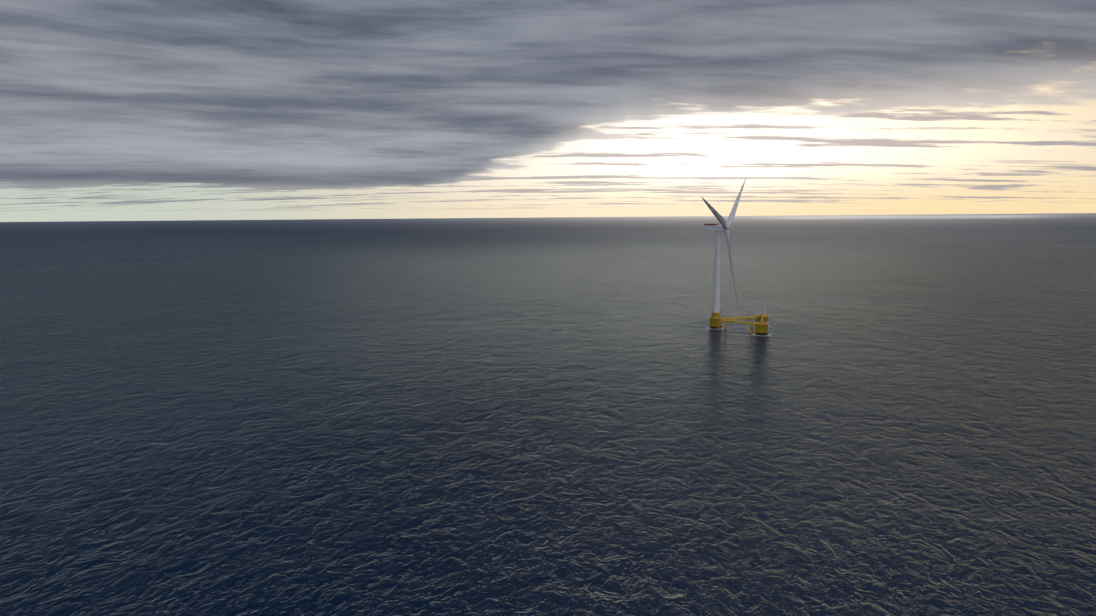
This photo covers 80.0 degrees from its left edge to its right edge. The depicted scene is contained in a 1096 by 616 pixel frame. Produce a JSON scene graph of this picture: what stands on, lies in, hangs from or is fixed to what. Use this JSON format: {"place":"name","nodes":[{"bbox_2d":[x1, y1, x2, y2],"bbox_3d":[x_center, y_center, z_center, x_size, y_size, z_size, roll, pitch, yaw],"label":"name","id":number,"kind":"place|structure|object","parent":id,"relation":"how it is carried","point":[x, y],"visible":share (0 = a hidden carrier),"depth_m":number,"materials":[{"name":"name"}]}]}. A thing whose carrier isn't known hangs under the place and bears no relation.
{"place":"outdoors","nodes":[
{"label":"outdoors","id":0,"kind":"place"},
{"bbox_2d":[0,213,1095,615],"bbox_3d":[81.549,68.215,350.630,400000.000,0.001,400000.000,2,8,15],"label":"sea","id":1,"kind":"structure","parent":0,"point":[890,415],"depth_m":383.61,"materials":[{"name":"liquid"}]},
{"bbox_2d":[710,309,767,335],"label":"floating platform","id":2,"kind":"structure","parent":1,"relation":"in","point":[760,324],"depth_m":677.29,"materials":[{"name":"yellow paint"}]},
{"bbox_2d":[0,0,1095,221],"label":"sky","id":3,"kind":"structure","parent":0,"point":[111,110],"materials":[{"name":"grey"}]},
{"bbox_2d":[712,231,720,312],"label":"turbine tower","id":4,"kind":"structure","parent":0,"point":[716,297],"depth_m":674.73,"materials":[{"name":"white metal"}]},
{"bbox_2d":[704,223,724,231],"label":"nacelle","id":5,"kind":"object","parent":4,"relation":"on","point":[713,227],"visible":0.88,"depth_m":668.93,"materials":[{"name":"white metal"}]},
{"bbox_2d":[702,179,745,301],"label":"turbine rotor","id":6,"kind":"object","parent":5,"relation":"attached to","point":[721,220],"visible":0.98,"depth_m":667.89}
]}

